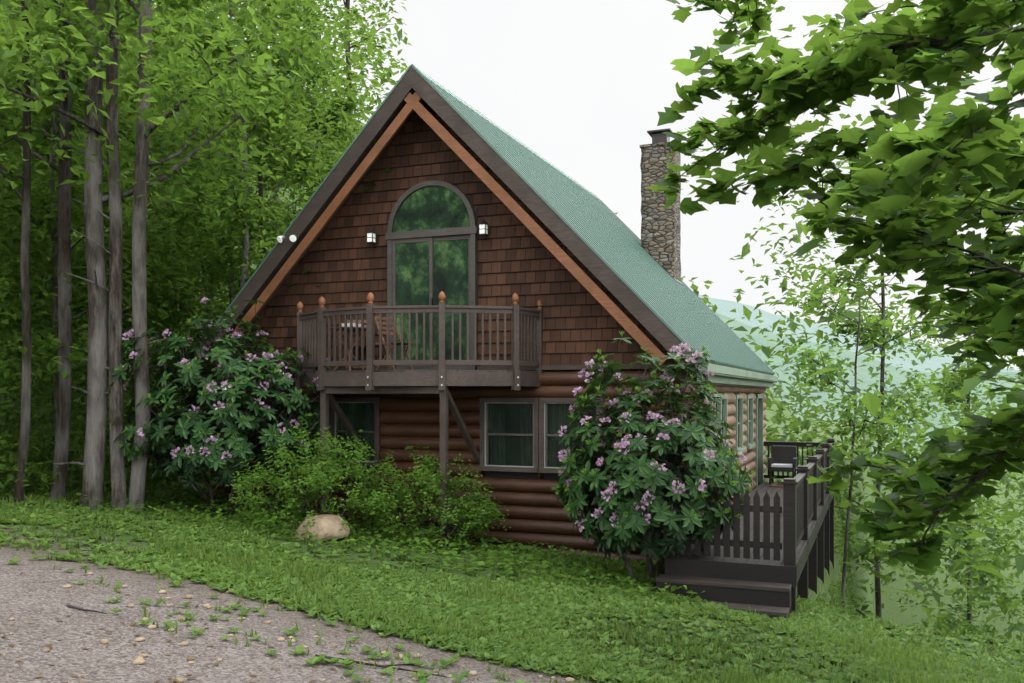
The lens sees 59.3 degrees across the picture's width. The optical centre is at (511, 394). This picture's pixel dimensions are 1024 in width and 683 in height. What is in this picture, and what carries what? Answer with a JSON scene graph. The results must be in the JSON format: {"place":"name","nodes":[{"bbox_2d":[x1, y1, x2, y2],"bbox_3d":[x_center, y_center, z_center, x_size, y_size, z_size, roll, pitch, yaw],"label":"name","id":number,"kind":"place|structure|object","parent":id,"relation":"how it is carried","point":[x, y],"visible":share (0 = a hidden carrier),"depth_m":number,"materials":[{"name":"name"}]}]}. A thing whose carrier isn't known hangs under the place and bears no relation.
{"place":"outdoors","nodes":[
{"label":"outdoors","id":0,"kind":"place"},
{"bbox_2d":[0,0,411,302],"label":"woodland canopy","id":1,"kind":"object","parent":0,"point":[10,49],"visible":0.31,"depth_m":14.68,"materials":[{"name":"green plant"}]},
{"bbox_2d":[0,3,1023,682],"bbox_3d":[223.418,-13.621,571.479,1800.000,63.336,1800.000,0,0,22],"label":"terrain","id":2,"kind":"structure","parent":0,"point":[36,595],"depth_m":7.06,"materials":[{"name":"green plant"}]},
{"bbox_2d":[0,24,80,283],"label":"understory tree","id":3,"kind":"object","parent":2,"relation":"on","point":[46,244],"visible":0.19,"depth_m":15.62,"materials":[{"name":"green plant"}]},
{"bbox_2d":[0,84,108,427],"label":"understory tree","id":4,"kind":"object","parent":2,"relation":"on","point":[38,322],"visible":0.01,"depth_m":23.40,"materials":[{"name":"green plant"}]},
{"bbox_2d":[0,0,121,500],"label":"tree","id":5,"kind":"object","parent":2,"relation":"on","point":[63,420],"visible":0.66,"depth_m":13.76,"materials":[{"name":"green plant"}]},
{"bbox_2d":[0,92,123,383],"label":"understory tree","id":6,"kind":"object","parent":2,"relation":"on","point":[39,292],"visible":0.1,"depth_m":17.63,"materials":[{"name":"green plant"}]},
{"bbox_2d":[0,0,127,510],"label":"tree","id":7,"kind":"object","parent":2,"relation":"on","point":[117,456],"visible":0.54,"depth_m":13.58,"materials":[{"name":"grey plant"}]},
{"bbox_2d":[0,118,166,481],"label":"understory tree","id":8,"kind":"object","parent":2,"relation":"on","point":[38,150],"visible":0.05,"depth_m":21.14,"materials":[{"name":"green plant"}]},
{"bbox_2d":[0,41,187,430],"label":"understory tree","id":9,"kind":"object","parent":2,"relation":"on","point":[51,127],"visible":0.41,"depth_m":15.16,"materials":[{"name":"green plant"}]},
{"bbox_2d":[0,0,228,501],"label":"tree","id":10,"kind":"object","parent":2,"relation":"on","point":[25,197],"visible":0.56,"depth_m":13.14,"materials":[{"name":"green plant"}]},
{"bbox_2d":[0,67,251,493],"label":"woodland understory brush","id":11,"kind":"object","parent":2,"relation":"on","point":[16,402],"visible":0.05,"depth_m":16.27,"materials":[{"name":"green plant"}]},
{"bbox_2d":[0,149,255,501],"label":"trees","id":12,"kind":"object","parent":2,"relation":"on","point":[7,455],"visible":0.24,"depth_m":15.94,"materials":[{"name":"green plant"}]},
{"bbox_2d":[5,1,268,422],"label":"tree","id":13,"kind":"object","parent":2,"relation":"on","point":[183,126],"visible":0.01,"depth_m":26.49,"materials":[{"name":"green plant"}]},
{"bbox_2d":[38,0,241,491],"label":"understory tree","id":14,"kind":"object","parent":2,"relation":"on","point":[201,216],"visible":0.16,"depth_m":18.62,"materials":[{"name":"green plant"}]},
{"bbox_2d":[71,0,251,388],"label":"tree","id":15,"kind":"object","parent":2,"relation":"on","point":[168,204],"depth_m":31.47,"materials":[{"name":"green plant"}]},
{"bbox_2d":[74,47,249,481],"bbox_3d":[-8.498,-3.021,21.775,4.167,10.544,4.916,0,0,-22],"label":"understory tree","id":16,"kind":"object","parent":2,"relation":"on","point":[152,192],"visible":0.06,"depth_m":21.64,"materials":[{"name":"green plant"}]},
{"bbox_2d":[30,0,300,509],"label":"tree","id":17,"kind":"object","parent":2,"relation":"on","point":[93,464],"visible":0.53,"depth_m":13.60,"materials":[{"name":"green plant"}]},
{"bbox_2d":[62,0,302,511],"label":"tree","id":18,"kind":"object","parent":2,"relation":"on","point":[143,163],"visible":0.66,"depth_m":13.60,"materials":[{"name":"green plant"}]},
{"bbox_2d":[128,77,268,434],"bbox_3d":[-8.226,-3.521,25.403,4.692,11.689,5.128,0,0,22],"label":"understory tree","id":19,"kind":"object","parent":2,"relation":"on","point":[154,207],"visible":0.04,"depth_m":24.67,"materials":[{"name":"green plant"}]},
{"bbox_2d":[81,0,356,327],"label":"tree","id":20,"kind":"object","parent":2,"relation":"on","point":[233,241],"visible":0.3,"depth_m":19.87,"materials":[{"name":"green plant"}]},
{"bbox_2d":[124,3,330,404],"bbox_3d":[-5.228,-2.697,17.288,4.878,9.801,3.615,0,0,46],"label":"understory tree","id":21,"kind":"object","parent":2,"relation":"on","point":[260,218],"visible":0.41,"depth_m":17.10,"materials":[{"name":"green plant"}]},
{"bbox_2d":[107,297,356,514],"bbox_3d":[-4.615,0.216,14.556,3.473,3.593,3.343,0,0,22],"label":"rhododendron shrub","id":22,"kind":"object","parent":2,"relation":"on","point":[264,426],"visible":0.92,"depth_m":13.79,"materials":[{"name":"green plant"}]},
{"bbox_2d":[150,36,342,334],"bbox_3d":[-5.585,-3.087,20.456,5.062,10.772,3.968,0,0,-12],"label":"understory tree","id":23,"kind":"object","parent":2,"relation":"on","point":[270,160],"visible":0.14,"depth_m":19.83,"materials":[{"name":"green plant"}]},
{"bbox_2d":[189,0,312,231],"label":"tree","id":24,"kind":"object","parent":2,"relation":"on","point":[240,21],"visible":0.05,"depth_m":26.59,"materials":[{"name":"green plant"}]},
{"bbox_2d":[66,604,446,677],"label":"fallen twigs","id":25,"kind":"object","parent":2,"relation":"on","point":[357,662],"visible":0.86,"depth_m":6.24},
{"bbox_2d":[0,572,524,682],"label":"drive leaf litter","id":26,"kind":"object","parent":2,"relation":"on","point":[172,679],"visible":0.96,"depth_m":5.88,"materials":[{"name":"plant"}]},
{"bbox_2d":[216,45,370,297],"bbox_3d":[-5.183,-3.418,23.417,4.590,11.485,3.826,0,0,-35],"label":"understory tree","id":27,"kind":"object","parent":2,"relation":"on","point":[337,106],"visible":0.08,"depth_m":22.89,"materials":[{"name":"green plant"}]},
{"bbox_2d":[236,0,368,288],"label":"tree","id":28,"kind":"object","parent":2,"relation":"on","point":[314,17],"visible":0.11,"depth_m":24.68,"materials":[{"name":"green plant"}]},
{"bbox_2d":[8,539,609,682],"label":"fallen leaves","id":29,"kind":"object","parent":2,"relation":"on","point":[139,659],"visible":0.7,"depth_m":6.47,"materials":[{"name":"plant"}]},
{"bbox_2d":[225,420,417,532],"bbox_3d":[-2.883,1.239,13.350,2.737,1.722,2.784,0,0,22],"label":"green shrub","id":30,"kind":"object","parent":2,"relation":"on","point":[364,491],"visible":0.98,"depth_m":13.05,"materials":[{"name":"green plant"}]},
{"bbox_2d":[294,514,349,541],"bbox_3d":[-2.662,1.842,12.550,0.769,0.336,0.572,-9,7,-7],"label":"boulder","id":31,"kind":"object","parent":2,"relation":"on","point":[329,525],"visible":0.73,"depth_m":12.38,"materials":[{"name":"beige stone"}]},
{"bbox_2d":[290,0,406,172],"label":"tree","id":32,"kind":"object","parent":2,"relation":"on","point":[347,6],"visible":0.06,"depth_m":32.66,"materials":[{"name":"green plant"}]},
{"bbox_2d":[38,482,704,605],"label":"ground cover plants","id":33,"kind":"object","parent":2,"relation":"on","point":[618,576],"visible":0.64,"depth_m":12.67,"materials":[{"name":"green plant"}]},
{"bbox_2d":[295,291,542,546],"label":"balcony","id":34,"kind":"structure","parent":2,"relation":"on","point":[311,335],"depth_m":13.72,"materials":[{"name":"brown wood"}]},
{"bbox_2d":[331,323,365,370],"bbox_3d":[-2.693,-0.777,14.904,0.660,0.806,0.652,0,0,22],"label":"table","id":35,"kind":"object","parent":34,"relation":"on","point":[348,330],"visible":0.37,"depth_m":14.84,"materials":[{"name":"brown wood"}]},
{"bbox_2d":[345,320,365,370],"bbox_3d":[-2.599,-0.818,15.396,0.445,0.895,0.487,0,0,2],"label":"chair","id":36,"kind":"object","parent":34,"relation":"on","point":[359,335],"visible":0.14,"depth_m":15.22,"materials":[{"name":"brown wood"}]},
{"bbox_2d":[375,316,413,369],"bbox_3d":[-1.903,-0.818,14.479,0.487,0.895,0.445,0,0,37],"label":"chair","id":37,"kind":"object","parent":34,"relation":"on","point":[390,333],"visible":0.62,"depth_m":14.53,"materials":[{"name":"brown wood"}]},
{"bbox_2d":[364,443,510,546],"bbox_3d":[-1.128,1.534,13.707,2.096,1.608,2.005,0,0,-20],"label":"green shrub","id":38,"kind":"object","parent":2,"relation":"on","point":[459,515],"visible":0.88,"depth_m":13.42,"materials":[{"name":"green plant"}]},
{"bbox_2d":[1,0,916,476],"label":"woodland canopy","id":39,"kind":"object","parent":2,"relation":"on","point":[777,416],"visible":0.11,"depth_m":39.50,"materials":[{"name":"green plant"}]},
{"bbox_2d":[210,101,766,565],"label":"house wall","id":40,"kind":"structure","parent":2,"relation":"on","point":[344,263],"depth_m":14.84,"materials":[{"name":"brown wood"}]},
{"bbox_2d":[277,235,296,242],"bbox_3d":[-3.815,-2.697,15.396,0.387,0.192,0.229,0,0,22],"label":"floodlight","id":41,"kind":"object","parent":40,"relation":"attached to","point":[281,239],"visible":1,"depth_m":15.34,"materials":[{"name":"metal"}]},
{"bbox_2d":[366,228,377,244],"bbox_3d":[-2.402,-2.712,15.437,0.188,0.285,0.234,0,0,22],"label":"wall lantern","id":42,"kind":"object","parent":40,"relation":"attached to","point":[371,236],"depth_m":15.38,"materials":[{"name":"glass"}]},
{"bbox_2d":[189,64,774,374],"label":"roof","id":43,"kind":"structure","parent":40,"relation":"on","point":[597,237],"depth_m":14.90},
{"bbox_2d":[639,128,682,284],"bbox_3d":[3.617,-4.329,21.846,0.933,4.077,0.920,0,0,22],"label":"chimney","id":44,"kind":"object","parent":43,"relation":"on","point":[660,245],"visible":0.63,"depth_m":21.50,"materials":[{"name":"beige stone"}]},
{"bbox_2d":[478,219,489,236],"bbox_3d":[-0.455,-2.712,14.650,0.188,0.285,0.234,0,0,22],"label":"wall lantern","id":45,"kind":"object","parent":40,"relation":"attached to","point":[483,228],"depth_m":14.59,"materials":[{"name":"glass"}]},
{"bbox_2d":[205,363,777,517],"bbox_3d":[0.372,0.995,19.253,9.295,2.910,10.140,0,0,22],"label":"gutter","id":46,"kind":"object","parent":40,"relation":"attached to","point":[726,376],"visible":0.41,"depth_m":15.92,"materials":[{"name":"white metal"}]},
{"bbox_2d":[282,180,762,486],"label":"windows","id":47,"kind":"structure","parent":40,"relation":"in","point":[431,236],"depth_m":15.00,"materials":[{"name":"clear glass"}]},
{"bbox_2d":[0,488,1023,682],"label":"lawn grass","id":48,"kind":"structure","parent":2,"relation":"on","point":[739,677],"depth_m":8.87,"materials":[{"name":"green plant"}]},
{"bbox_2d":[551,331,754,585],"bbox_3d":[1.862,0.864,11.983,2.652,3.452,2.707,0,0,22],"label":"rhododendron shrub","id":49,"kind":"object","parent":2,"relation":"on","point":[632,507],"visible":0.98,"depth_m":11.23,"materials":[{"name":"green plant"}]},
{"bbox_2d":[656,439,834,618],"bbox_3d":[4.568,2.638,15.810,1.645,3.255,11.460,0,0,22],"label":"deck","id":50,"kind":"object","parent":2,"relation":"on","point":[806,534],"visible":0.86,"depth_m":11.22,"materials":[{"name":"brown wood"}]},
{"bbox_2d":[666,467,781,560],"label":"side deck picket gate","id":51,"kind":"structure","parent":50,"relation":"on","point":[756,508],"depth_m":11.03,"materials":[{"name":"brown wood"}]},
{"bbox_2d":[768,445,797,484],"bbox_3d":[6.224,1.615,20.690,0.610,0.870,0.570,0,0,22],"label":"wicker chair","id":52,"kind":"object","parent":50,"relation":"on","point":[783,459],"visible":0.81,"depth_m":20.81,"materials":[{"name":"wicker"}]},
{"bbox_2d":[646,0,1023,592],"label":"tree branches","id":53,"kind":"object","parent":2,"relation":"on","point":[956,163],"visible":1,"depth_m":6.42,"materials":[{"name":"green plant"}]},
{"bbox_2d":[770,277,932,612],"bbox_3d":[7.638,1.048,19.271,4.353,7.541,3.354,0,0,41],"label":"maple tree","id":54,"kind":"object","parent":2,"relation":"on","point":[873,322],"visible":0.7,"depth_m":19.73,"materials":[{"name":"green plant"}]},
{"bbox_2d":[805,220,999,637],"bbox_3d":[12.169,4.688,31.973,9.766,22.276,7.912,0,0,-34],"label":"tree","id":55,"kind":"object","parent":2,"relation":"on","point":[878,551],"visible":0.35,"depth_m":30.79,"materials":[{"name":"green plant"}]},
{"bbox_2d":[806,116,1023,640],"bbox_3d":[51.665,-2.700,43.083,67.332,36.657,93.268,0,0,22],"label":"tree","id":56,"kind":"object","parent":2,"relation":"on","point":[871,402],"visible":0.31,"depth_m":28.29,"materials":[{"name":"green plant"}]},
{"bbox_2d":[868,316,1023,641],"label":"woodland canopy","id":57,"kind":"object","parent":2,"relation":"on","point":[1005,548],"visible":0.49,"depth_m":21.86,"materials":[{"name":"green plant"}]},
{"bbox_2d":[901,234,1023,637],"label":"valley tree","id":58,"kind":"object","parent":2,"relation":"on","point":[954,384],"visible":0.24,"depth_m":37.51,"materials":[{"name":"green plant"}]},
{"bbox_2d":[154,0,1023,369],"label":"sky","id":59,"kind":"structure","parent":0,"point":[582,84],"materials":[{"name":"white"}]},
{"bbox_2d":[698,295,1020,372],"bbox_3d":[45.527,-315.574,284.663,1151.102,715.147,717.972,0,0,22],"label":"distant mountain","id":60,"kind":"structure","parent":0,"point":[725,307],"depth_m":549.80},
{"bbox_2d":[715,312,1023,461],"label":"distant hill","id":61,"kind":"structure","parent":0,"point":[863,372],"depth_m":311.29,"materials":[{"name":"green plant"}]}
]}

